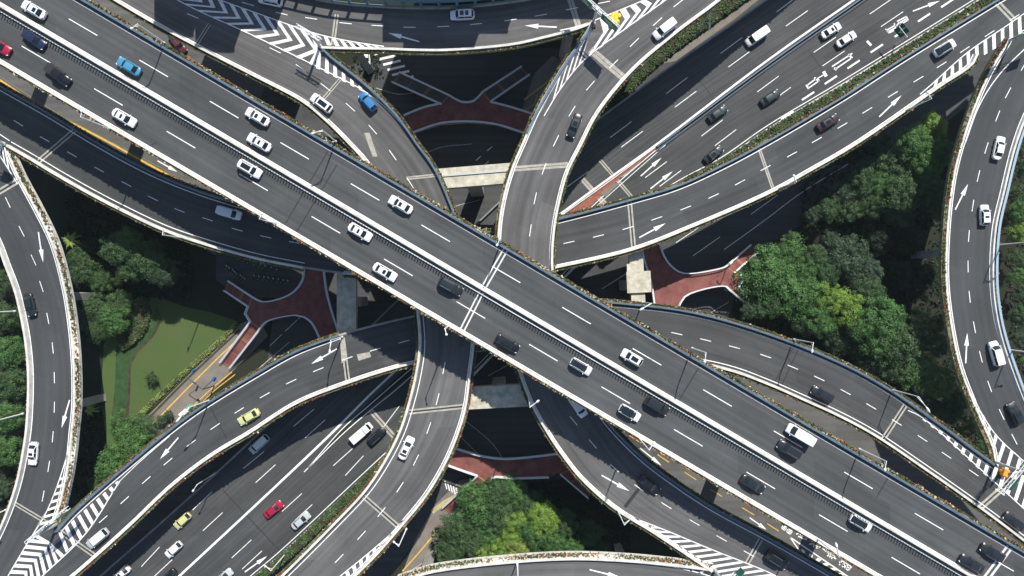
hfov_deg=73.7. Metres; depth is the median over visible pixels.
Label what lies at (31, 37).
car
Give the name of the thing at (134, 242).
tree
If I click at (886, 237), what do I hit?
tree
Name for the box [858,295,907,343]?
tree
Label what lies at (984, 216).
car
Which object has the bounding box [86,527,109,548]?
minivan
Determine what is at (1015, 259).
tree
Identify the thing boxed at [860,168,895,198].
tree
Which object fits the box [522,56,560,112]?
pavement
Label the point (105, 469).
tree
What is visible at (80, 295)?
bridge pier
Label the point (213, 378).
traffic signal
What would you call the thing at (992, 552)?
car
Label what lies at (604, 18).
sign gantry
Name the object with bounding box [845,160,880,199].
tree
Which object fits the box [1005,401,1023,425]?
suv
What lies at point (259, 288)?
parking area
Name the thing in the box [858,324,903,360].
tree
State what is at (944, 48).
suv
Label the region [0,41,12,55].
car
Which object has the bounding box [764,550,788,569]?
suv
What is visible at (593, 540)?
tree
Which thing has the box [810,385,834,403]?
suv
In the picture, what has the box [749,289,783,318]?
tree
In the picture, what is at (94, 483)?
tree
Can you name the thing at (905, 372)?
tree
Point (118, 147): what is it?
road line
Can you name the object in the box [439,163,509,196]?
bridge pier
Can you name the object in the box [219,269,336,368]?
footbridge
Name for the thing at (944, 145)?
tree
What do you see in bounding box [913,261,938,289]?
tree
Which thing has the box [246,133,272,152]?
car
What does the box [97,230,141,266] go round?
tree
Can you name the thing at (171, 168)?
road arrow
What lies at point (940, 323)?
tree
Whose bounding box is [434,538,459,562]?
tree
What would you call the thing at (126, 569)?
car
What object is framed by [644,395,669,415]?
suv
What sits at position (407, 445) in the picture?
car
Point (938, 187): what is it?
tree
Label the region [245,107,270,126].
car
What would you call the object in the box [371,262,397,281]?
car
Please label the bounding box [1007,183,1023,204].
tree
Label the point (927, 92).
street lamp
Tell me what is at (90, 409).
palm
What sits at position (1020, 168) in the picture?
tree
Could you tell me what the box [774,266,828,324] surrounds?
tree
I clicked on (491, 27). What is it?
elevated road
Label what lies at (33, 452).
car
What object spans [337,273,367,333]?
bridge pier
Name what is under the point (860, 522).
car
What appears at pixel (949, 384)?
tree
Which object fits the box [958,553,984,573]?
car
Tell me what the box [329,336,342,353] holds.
street lamp
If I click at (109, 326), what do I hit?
tree
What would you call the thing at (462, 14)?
suv
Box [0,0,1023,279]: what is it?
elevated road
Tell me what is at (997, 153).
car
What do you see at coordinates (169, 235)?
street lamp
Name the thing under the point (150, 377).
shrub
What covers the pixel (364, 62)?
bridge pier
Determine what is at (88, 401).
bridge pier
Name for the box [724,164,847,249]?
road line
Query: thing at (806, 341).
street lamp
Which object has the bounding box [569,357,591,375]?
car
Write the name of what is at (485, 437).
road line
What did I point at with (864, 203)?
tree
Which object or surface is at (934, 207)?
tree
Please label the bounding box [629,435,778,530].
road line
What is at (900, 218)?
tree
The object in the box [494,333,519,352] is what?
car
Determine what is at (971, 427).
tree
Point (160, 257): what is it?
tree
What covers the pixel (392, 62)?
zebra crossing
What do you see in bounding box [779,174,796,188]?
street lamp
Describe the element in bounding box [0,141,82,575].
elevated road
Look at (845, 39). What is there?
car
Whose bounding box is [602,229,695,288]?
road line
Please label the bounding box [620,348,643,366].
car
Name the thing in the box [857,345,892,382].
tree
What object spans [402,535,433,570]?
road line
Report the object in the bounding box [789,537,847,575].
road hatching
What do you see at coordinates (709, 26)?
street lamp
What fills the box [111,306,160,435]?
lawn bed
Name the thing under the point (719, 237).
road line
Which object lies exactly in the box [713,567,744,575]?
sign gantry
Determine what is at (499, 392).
bridge pier
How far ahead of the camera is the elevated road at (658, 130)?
158.00 m
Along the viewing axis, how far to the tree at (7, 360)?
158.70 m
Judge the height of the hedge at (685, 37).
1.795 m
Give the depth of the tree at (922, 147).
153.68 m
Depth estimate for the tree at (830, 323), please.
157.60 m
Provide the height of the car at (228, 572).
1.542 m
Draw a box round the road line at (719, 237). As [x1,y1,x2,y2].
[693,195,776,255]
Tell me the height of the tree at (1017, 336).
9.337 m
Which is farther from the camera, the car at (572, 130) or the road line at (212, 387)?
the road line at (212, 387)
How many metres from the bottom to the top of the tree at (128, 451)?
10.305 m
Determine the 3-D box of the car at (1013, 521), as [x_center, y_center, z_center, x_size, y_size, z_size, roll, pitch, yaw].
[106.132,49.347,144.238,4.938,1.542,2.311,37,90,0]
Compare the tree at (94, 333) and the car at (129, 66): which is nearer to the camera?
the car at (129, 66)
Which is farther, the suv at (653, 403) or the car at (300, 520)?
the car at (300, 520)
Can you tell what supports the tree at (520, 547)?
on the ground at (208, 294)
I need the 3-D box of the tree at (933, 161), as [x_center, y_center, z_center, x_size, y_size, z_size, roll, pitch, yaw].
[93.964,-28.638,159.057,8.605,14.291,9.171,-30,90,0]
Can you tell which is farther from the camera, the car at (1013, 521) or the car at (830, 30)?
the car at (830, 30)
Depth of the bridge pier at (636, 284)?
147.33 m
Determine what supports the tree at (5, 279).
on the ground at (208, 294)
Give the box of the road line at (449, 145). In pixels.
[428,144,469,152]
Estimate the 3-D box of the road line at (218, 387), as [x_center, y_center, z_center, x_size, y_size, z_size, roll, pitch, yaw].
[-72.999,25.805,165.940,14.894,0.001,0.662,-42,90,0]
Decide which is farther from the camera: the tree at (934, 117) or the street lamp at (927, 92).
the tree at (934, 117)
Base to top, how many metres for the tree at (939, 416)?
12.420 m
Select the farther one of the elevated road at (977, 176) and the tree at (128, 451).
the tree at (128, 451)
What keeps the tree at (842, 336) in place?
on the ground at (208, 294)
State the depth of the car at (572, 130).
139.36 m
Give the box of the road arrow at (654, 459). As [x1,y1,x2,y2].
[640,448,661,465]
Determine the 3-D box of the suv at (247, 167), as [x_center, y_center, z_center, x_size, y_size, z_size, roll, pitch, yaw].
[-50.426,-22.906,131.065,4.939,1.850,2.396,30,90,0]
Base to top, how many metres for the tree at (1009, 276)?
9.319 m
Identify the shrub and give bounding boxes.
[141,370,159,384]
[153,414,166,425]
[158,409,175,422]
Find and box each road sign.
[178,404,193,416]
[894,23,908,44]
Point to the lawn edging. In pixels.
(133, 358)
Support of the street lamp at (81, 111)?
on the elevated road at (714, 424)
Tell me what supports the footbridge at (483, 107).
on the ground at (208, 294)
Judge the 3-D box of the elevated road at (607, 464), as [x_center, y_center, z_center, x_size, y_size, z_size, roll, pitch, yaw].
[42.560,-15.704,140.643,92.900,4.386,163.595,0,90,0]
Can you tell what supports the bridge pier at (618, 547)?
on the ground at (208, 294)
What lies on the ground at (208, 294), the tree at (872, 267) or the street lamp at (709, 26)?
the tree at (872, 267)
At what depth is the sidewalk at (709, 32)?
165.96 m
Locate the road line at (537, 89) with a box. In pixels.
[524,79,549,99]
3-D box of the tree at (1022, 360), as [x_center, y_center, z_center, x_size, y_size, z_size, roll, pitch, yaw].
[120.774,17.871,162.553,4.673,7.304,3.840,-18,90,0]
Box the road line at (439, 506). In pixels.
[431,495,454,513]
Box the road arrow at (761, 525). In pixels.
[750,518,764,528]
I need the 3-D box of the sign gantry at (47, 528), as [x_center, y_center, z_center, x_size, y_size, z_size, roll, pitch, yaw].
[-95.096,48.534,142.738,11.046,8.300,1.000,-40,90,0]
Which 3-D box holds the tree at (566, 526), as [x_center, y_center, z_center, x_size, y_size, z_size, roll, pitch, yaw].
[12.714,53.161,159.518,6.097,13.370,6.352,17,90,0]
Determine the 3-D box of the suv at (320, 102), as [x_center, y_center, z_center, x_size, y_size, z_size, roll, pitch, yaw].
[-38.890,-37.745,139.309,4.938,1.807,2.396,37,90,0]
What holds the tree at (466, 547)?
on the ground at (208, 294)
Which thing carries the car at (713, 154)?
on the elevated road at (658, 130)
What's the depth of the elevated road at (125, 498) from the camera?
145.80 m
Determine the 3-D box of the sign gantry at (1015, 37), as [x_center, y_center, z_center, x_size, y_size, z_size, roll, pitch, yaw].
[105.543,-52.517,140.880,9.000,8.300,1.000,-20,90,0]
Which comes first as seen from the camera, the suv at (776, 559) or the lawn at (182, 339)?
the suv at (776, 559)
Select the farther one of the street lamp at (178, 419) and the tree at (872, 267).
the tree at (872, 267)
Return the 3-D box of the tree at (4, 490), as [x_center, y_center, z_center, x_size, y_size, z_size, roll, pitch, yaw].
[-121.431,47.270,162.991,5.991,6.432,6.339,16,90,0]
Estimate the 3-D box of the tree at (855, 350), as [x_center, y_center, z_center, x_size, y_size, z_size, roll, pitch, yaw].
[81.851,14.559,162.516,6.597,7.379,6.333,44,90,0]
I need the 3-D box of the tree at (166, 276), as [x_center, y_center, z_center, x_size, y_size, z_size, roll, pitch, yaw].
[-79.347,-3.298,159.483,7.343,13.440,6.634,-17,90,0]
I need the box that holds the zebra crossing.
[374,54,456,493]
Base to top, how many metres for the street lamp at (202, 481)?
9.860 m
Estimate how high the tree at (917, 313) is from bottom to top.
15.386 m
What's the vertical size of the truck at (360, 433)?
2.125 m
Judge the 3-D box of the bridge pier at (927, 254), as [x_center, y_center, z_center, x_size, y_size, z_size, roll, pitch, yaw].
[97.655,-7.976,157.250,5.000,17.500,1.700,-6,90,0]
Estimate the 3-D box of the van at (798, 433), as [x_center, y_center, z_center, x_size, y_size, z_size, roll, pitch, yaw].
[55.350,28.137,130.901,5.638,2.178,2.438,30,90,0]
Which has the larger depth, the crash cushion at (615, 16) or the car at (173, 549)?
the car at (173, 549)
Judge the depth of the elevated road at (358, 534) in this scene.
140.53 m
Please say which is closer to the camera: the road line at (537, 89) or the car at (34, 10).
the car at (34, 10)
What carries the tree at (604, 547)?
on the ground at (208, 294)
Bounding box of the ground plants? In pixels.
[0,55,1023,560]
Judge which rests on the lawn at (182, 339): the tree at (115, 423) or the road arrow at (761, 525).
the tree at (115, 423)
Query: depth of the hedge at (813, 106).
156.86 m
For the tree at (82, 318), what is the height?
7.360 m
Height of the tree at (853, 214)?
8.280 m
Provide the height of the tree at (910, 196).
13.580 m
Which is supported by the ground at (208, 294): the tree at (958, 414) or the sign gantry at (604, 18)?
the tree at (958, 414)
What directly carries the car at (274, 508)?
on the elevated road at (658, 130)
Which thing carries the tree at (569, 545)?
on the ground at (208, 294)
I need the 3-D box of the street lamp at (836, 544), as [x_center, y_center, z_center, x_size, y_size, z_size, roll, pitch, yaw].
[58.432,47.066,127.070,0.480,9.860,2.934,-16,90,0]
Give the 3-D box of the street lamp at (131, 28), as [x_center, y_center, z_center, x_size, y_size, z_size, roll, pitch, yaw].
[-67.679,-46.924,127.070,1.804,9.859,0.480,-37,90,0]
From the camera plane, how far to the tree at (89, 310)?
159.21 m
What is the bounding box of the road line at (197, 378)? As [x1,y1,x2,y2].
[152,343,232,423]
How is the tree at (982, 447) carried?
on the ground at (208, 294)
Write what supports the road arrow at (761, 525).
on the road at (838, 430)
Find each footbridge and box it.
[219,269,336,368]
[391,66,531,133]
[442,448,591,513]
[643,243,758,307]
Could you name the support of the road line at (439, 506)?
on the pavement at (430, 525)
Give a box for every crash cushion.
[609,11,620,24]
[999,468,1009,477]
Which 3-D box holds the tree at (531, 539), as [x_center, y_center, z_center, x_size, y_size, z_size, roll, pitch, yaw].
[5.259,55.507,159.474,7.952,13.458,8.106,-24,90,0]
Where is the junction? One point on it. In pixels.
(512, 432)
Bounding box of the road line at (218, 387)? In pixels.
[203,374,234,400]
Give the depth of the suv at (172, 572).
156.73 m
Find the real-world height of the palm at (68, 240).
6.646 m
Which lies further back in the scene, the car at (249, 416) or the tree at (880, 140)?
the tree at (880, 140)
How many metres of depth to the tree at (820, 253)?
158.01 m
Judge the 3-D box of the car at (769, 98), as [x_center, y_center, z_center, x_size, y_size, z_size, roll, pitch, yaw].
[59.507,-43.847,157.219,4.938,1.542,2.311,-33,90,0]
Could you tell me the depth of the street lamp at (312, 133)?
123.87 m
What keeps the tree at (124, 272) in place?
on the ground at (208, 294)
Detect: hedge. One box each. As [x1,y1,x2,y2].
[115,296,151,349]
[136,322,239,417]
[255,459,381,575]
[611,0,746,103]
[676,0,989,182]
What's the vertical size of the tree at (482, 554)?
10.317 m
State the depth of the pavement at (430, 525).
165.96 m
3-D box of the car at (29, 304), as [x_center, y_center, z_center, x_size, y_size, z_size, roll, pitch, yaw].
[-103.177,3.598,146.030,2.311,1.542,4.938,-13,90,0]
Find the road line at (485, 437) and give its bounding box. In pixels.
[466,421,501,456]
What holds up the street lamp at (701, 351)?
on the elevated road at (714, 424)
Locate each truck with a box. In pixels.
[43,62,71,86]
[349,422,372,444]
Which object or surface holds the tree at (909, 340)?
on the ground at (208, 294)
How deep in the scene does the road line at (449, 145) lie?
165.94 m
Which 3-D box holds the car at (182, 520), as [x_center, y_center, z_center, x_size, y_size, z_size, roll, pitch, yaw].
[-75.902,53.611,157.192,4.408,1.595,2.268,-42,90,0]
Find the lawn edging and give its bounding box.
[125,318,161,422]
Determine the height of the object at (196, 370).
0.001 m
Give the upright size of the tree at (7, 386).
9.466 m
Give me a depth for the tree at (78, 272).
160.33 m
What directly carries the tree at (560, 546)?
on the ground at (208, 294)
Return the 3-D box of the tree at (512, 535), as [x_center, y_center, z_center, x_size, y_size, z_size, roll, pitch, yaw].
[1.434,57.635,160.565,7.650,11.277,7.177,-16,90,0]
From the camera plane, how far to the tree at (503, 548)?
156.28 m
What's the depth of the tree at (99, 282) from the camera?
161.16 m
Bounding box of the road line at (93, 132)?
[0,77,188,182]
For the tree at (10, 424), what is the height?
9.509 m
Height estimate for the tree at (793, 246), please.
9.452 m
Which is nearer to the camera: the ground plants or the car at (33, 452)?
the car at (33, 452)
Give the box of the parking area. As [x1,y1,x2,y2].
[216,251,301,297]
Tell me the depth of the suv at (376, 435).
156.61 m
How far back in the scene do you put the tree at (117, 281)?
161.78 m
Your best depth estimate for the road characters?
165.93 m
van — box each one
[745,25,769,46]
[785,423,816,446]
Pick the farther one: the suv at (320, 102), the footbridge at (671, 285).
the footbridge at (671, 285)
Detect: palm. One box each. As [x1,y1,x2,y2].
[61,232,86,249]
[85,403,103,416]
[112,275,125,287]
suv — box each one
[163,568,177,575]
[236,159,262,178]
[258,0,283,7]
[310,93,333,113]
[366,426,386,445]
[437,276,463,295]
[450,8,474,20]
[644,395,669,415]
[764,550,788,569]
[776,439,802,459]
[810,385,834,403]
[932,39,955,57]
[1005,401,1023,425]
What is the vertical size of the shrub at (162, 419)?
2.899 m
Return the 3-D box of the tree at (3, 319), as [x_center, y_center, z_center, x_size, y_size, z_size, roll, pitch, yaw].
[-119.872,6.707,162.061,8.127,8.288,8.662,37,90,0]
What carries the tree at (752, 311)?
on the ground at (208, 294)
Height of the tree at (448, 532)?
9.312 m
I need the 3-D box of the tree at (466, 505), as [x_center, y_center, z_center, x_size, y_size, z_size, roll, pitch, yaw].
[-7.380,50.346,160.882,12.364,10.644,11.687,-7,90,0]
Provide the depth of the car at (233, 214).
142.43 m
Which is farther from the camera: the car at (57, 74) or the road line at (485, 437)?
the road line at (485, 437)
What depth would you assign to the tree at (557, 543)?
154.14 m
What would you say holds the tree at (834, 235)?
on the ground at (208, 294)
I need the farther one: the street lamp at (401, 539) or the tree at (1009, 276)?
the tree at (1009, 276)
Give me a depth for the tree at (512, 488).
158.32 m
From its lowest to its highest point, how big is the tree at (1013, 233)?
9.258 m
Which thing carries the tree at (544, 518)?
on the ground at (208, 294)
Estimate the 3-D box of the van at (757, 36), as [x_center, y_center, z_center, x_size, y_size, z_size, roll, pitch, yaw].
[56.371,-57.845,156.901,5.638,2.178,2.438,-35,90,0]
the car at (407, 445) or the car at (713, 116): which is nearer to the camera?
the car at (407, 445)
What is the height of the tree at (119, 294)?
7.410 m
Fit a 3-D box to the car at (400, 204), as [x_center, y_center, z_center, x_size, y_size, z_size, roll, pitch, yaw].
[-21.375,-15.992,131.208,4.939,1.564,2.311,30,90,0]
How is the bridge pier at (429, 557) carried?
on the ground at (208, 294)
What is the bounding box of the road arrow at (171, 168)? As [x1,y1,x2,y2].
[158,161,176,171]
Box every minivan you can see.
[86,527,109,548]
[652,17,677,39]
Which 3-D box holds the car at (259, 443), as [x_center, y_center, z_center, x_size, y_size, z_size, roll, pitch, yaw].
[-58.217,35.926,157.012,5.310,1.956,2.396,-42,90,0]
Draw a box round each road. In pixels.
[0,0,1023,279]
[0,0,1023,575]
[0,0,1023,575]
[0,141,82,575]
[9,298,1023,575]
[100,0,978,575]
[108,0,477,575]
[221,0,642,55]
[398,551,725,575]
[494,0,842,575]
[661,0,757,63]
[939,28,1023,462]
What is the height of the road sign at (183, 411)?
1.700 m
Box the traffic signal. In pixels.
[184,369,215,389]
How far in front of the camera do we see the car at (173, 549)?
156.78 m
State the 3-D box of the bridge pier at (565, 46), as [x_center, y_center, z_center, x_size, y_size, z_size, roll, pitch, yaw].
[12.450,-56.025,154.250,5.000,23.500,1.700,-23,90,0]
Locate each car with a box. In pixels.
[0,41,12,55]
[20,28,46,49]
[21,0,47,19]
[23,293,37,316]
[26,441,39,464]
[111,107,137,127]
[113,564,131,575]
[116,57,142,76]
[164,540,182,557]
[167,36,187,53]
[173,512,191,529]
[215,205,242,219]
[219,568,233,575]
[237,408,260,425]
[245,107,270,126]
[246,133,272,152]
[249,434,269,453]
[263,500,283,518]
[291,511,310,529]
[347,222,372,241]
[358,91,377,111]
[364,54,370,64]
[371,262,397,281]
[388,195,413,214]
[398,436,414,459]
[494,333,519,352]
[566,113,581,137]
[568,399,587,417]
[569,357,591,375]
[618,403,640,421]
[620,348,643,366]
[638,474,660,494]
[703,145,723,163]
[707,105,727,122]
[740,474,764,493]
[759,89,780,106]
[816,114,839,131]
[820,22,841,38]
[835,31,856,47]
[848,514,872,531]
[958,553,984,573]
[978,205,990,225]
[979,542,1005,562]
[987,341,1005,366]
[991,136,1005,159]
[1002,511,1023,531]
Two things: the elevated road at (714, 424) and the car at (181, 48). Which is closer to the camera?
the elevated road at (714, 424)
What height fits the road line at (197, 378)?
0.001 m
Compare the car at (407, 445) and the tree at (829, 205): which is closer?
the car at (407, 445)
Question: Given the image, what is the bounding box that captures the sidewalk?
[148,320,267,435]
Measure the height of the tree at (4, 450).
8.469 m
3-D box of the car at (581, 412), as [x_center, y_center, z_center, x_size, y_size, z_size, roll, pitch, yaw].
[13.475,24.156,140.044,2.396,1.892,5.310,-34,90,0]
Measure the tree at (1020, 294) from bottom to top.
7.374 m
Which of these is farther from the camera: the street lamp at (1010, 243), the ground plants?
the ground plants
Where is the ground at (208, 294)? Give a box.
[0,0,1023,575]
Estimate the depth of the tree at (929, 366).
152.53 m
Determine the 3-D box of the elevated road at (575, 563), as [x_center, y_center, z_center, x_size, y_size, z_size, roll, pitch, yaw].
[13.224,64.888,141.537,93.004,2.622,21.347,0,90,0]
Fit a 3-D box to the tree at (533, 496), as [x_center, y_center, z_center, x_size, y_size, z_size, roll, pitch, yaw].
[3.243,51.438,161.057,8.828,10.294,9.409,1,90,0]
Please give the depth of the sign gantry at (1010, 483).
138.01 m
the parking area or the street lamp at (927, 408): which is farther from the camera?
the parking area
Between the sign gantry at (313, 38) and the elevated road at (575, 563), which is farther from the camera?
the elevated road at (575, 563)
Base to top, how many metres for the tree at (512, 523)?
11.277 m
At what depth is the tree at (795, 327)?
160.22 m
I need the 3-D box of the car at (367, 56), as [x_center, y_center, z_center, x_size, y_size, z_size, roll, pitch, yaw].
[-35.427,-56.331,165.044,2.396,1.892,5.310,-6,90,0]
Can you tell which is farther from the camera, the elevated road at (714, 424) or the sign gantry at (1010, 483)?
the sign gantry at (1010, 483)
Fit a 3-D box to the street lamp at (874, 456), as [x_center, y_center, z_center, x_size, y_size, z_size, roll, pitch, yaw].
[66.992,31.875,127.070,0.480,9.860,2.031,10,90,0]
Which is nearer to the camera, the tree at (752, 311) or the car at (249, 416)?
the car at (249, 416)
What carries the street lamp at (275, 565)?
on the elevated road at (658, 130)
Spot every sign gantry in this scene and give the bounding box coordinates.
[24,506,70,543]
[295,23,321,48]
[581,0,619,31]
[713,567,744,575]
[993,460,1023,494]
[1007,30,1023,42]
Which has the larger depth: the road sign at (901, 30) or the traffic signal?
the traffic signal
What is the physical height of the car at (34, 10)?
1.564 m
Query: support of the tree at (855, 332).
on the ground at (208, 294)
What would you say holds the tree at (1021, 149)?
on the ground at (208, 294)
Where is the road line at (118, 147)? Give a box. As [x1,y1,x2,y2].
[0,79,176,178]
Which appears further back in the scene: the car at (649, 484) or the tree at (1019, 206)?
the tree at (1019, 206)
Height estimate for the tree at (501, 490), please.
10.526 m
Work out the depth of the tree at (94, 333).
160.02 m
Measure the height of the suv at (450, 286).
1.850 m
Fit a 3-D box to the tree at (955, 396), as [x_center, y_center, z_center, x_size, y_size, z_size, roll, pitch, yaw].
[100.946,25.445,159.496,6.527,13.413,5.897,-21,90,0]
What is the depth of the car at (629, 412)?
130.77 m
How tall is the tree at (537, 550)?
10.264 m
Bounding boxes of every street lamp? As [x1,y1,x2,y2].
[80,110,110,128]
[130,24,165,42]
[162,228,183,238]
[176,399,209,421]
[192,473,214,491]
[259,212,276,223]
[264,555,284,570]
[311,130,336,142]
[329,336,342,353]
[393,528,406,546]
[617,509,632,524]
[639,439,654,450]
[691,347,706,362]
[698,12,710,29]
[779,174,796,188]
[793,338,813,352]
[815,537,839,556]
[858,448,886,470]
[892,389,929,412]
[906,91,931,110]
[999,242,1023,245]
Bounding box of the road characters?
[781,526,851,570]
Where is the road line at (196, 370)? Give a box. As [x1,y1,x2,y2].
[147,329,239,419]
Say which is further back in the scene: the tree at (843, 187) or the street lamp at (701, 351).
the tree at (843, 187)
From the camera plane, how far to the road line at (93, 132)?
165.95 m
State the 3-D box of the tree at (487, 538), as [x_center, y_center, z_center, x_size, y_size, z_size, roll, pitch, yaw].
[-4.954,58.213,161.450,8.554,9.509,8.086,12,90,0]
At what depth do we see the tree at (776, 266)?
157.62 m
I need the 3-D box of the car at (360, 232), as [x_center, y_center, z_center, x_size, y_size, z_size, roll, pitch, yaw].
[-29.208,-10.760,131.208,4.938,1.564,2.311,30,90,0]
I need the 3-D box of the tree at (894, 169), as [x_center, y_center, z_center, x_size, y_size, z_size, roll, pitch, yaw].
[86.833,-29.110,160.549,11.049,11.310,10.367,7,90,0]
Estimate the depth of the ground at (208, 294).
166.00 m
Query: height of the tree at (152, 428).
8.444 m
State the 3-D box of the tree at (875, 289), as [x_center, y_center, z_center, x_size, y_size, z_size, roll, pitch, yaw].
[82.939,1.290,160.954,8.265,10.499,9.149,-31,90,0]
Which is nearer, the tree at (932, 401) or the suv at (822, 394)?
the suv at (822, 394)
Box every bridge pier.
[74,292,92,299]
[82,394,105,406]
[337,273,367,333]
[349,44,373,74]
[422,551,434,565]
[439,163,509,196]
[469,376,527,408]
[559,36,572,61]
[614,542,624,552]
[619,250,650,301]
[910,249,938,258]
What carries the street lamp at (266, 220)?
on the elevated road at (714, 424)
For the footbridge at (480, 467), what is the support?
on the ground at (208, 294)
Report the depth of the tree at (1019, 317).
158.80 m
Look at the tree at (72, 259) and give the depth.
160.11 m
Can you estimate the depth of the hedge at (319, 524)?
156.96 m
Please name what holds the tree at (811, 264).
on the ground at (208, 294)
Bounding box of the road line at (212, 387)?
[194,372,231,404]
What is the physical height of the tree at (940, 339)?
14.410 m
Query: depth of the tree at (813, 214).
159.00 m
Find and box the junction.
[80,0,996,575]
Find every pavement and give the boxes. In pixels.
[403,478,479,571]
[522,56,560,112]
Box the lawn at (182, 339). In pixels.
[101,298,237,444]
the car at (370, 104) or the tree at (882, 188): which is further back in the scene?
the tree at (882, 188)
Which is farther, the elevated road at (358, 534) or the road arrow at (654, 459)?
the road arrow at (654, 459)
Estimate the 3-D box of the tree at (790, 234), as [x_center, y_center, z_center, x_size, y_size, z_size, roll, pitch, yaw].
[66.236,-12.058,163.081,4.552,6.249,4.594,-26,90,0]
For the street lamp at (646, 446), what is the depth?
123.32 m
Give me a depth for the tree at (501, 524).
157.46 m
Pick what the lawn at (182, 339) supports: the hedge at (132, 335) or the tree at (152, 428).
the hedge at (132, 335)
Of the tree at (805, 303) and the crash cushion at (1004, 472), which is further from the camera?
the tree at (805, 303)
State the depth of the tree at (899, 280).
161.54 m
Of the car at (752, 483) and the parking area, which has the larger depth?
the parking area
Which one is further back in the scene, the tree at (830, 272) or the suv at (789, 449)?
the tree at (830, 272)
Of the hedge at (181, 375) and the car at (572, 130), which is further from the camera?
the hedge at (181, 375)
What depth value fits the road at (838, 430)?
165.98 m
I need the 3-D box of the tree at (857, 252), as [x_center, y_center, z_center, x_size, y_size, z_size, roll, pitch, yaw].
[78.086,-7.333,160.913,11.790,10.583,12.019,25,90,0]
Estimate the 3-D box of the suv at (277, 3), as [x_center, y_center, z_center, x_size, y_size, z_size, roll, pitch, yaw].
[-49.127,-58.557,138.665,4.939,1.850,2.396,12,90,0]
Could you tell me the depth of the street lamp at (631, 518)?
132.85 m
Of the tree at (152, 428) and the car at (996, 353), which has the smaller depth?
the car at (996, 353)
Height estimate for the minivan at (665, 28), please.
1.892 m
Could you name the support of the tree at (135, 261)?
on the ground at (208, 294)
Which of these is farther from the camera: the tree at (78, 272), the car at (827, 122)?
the tree at (78, 272)
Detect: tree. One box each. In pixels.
[0,269,12,294]
[0,300,20,331]
[0,335,25,372]
[0,367,26,400]
[0,399,25,433]
[0,433,22,466]
[0,473,14,500]
[67,244,93,268]
[69,255,102,284]
[77,292,108,321]
[77,309,95,330]
[84,319,111,343]
[87,474,103,489]
[89,269,114,292]
[93,302,130,336]
[93,441,126,481]
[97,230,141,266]
[104,288,132,313]
[104,414,151,462]
[107,409,131,434]
[114,226,156,256]
[115,261,148,283]
[123,238,163,280]
[129,412,161,444]
[141,246,180,274]
[148,260,186,287]
[433,506,473,552]
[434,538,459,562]
[455,478,498,529]
[456,524,489,558]
[472,521,503,550]
[472,547,489,557]
[474,494,517,537]
[477,475,513,514]
[483,536,512,555]
[498,468,527,507]
[499,523,530,545]
[501,511,529,534]
[506,537,530,553]
[509,489,542,523]
[515,514,548,549]
[527,499,561,539]
[527,544,549,552]
[537,522,573,551]
[550,535,567,550]
[555,507,578,536]
[563,535,585,550]
[576,519,606,546]
[591,540,610,551]
[732,242,798,305]
[739,300,758,319]
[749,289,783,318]
[766,232,807,270]
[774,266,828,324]
[782,227,800,243]
[790,312,816,337]
[791,254,822,279]
[800,204,822,226]
[800,304,841,338]
[802,244,827,265]
[809,256,841,288]
[815,198,840,222]
[815,281,851,313]
[819,229,840,249]
[822,233,869,287]
[822,322,858,356]
[827,181,854,204]
[827,292,864,327]
[835,197,864,224]
[844,308,881,341]
[844,341,869,366]
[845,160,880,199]
[848,277,886,309]
[850,254,884,283]
[854,190,885,220]
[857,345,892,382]
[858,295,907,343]
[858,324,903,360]
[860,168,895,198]
[862,140,910,182]
[863,224,895,259]
[866,128,891,153]
[872,354,913,388]
[874,315,924,370]
[875,171,923,214]
[881,259,915,291]
[883,199,915,227]
[889,305,934,338]
[890,123,933,161]
[897,344,940,391]
[899,149,943,185]
[902,172,944,206]
[908,390,940,414]
[909,314,944,333]
[912,109,947,142]
[913,197,942,222]
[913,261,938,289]
[918,138,954,166]
[919,328,948,358]
[920,362,957,398]
[927,401,967,425]
[930,398,954,423]
[931,387,967,412]
[942,416,978,437]
[967,438,985,452]
[1000,220,1023,244]
[1000,248,1023,272]
[1000,264,1023,284]
[1002,301,1023,329]
[1004,199,1023,222]
[1006,283,1023,300]
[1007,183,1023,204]
[1008,332,1023,348]
[1014,152,1023,176]
[1016,357,1023,370]
[1019,137,1023,152]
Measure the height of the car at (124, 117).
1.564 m
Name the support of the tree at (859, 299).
on the ground at (208, 294)
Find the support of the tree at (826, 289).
on the ground at (208, 294)
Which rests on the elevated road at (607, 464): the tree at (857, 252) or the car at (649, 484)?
the car at (649, 484)
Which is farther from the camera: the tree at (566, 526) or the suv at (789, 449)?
the tree at (566, 526)

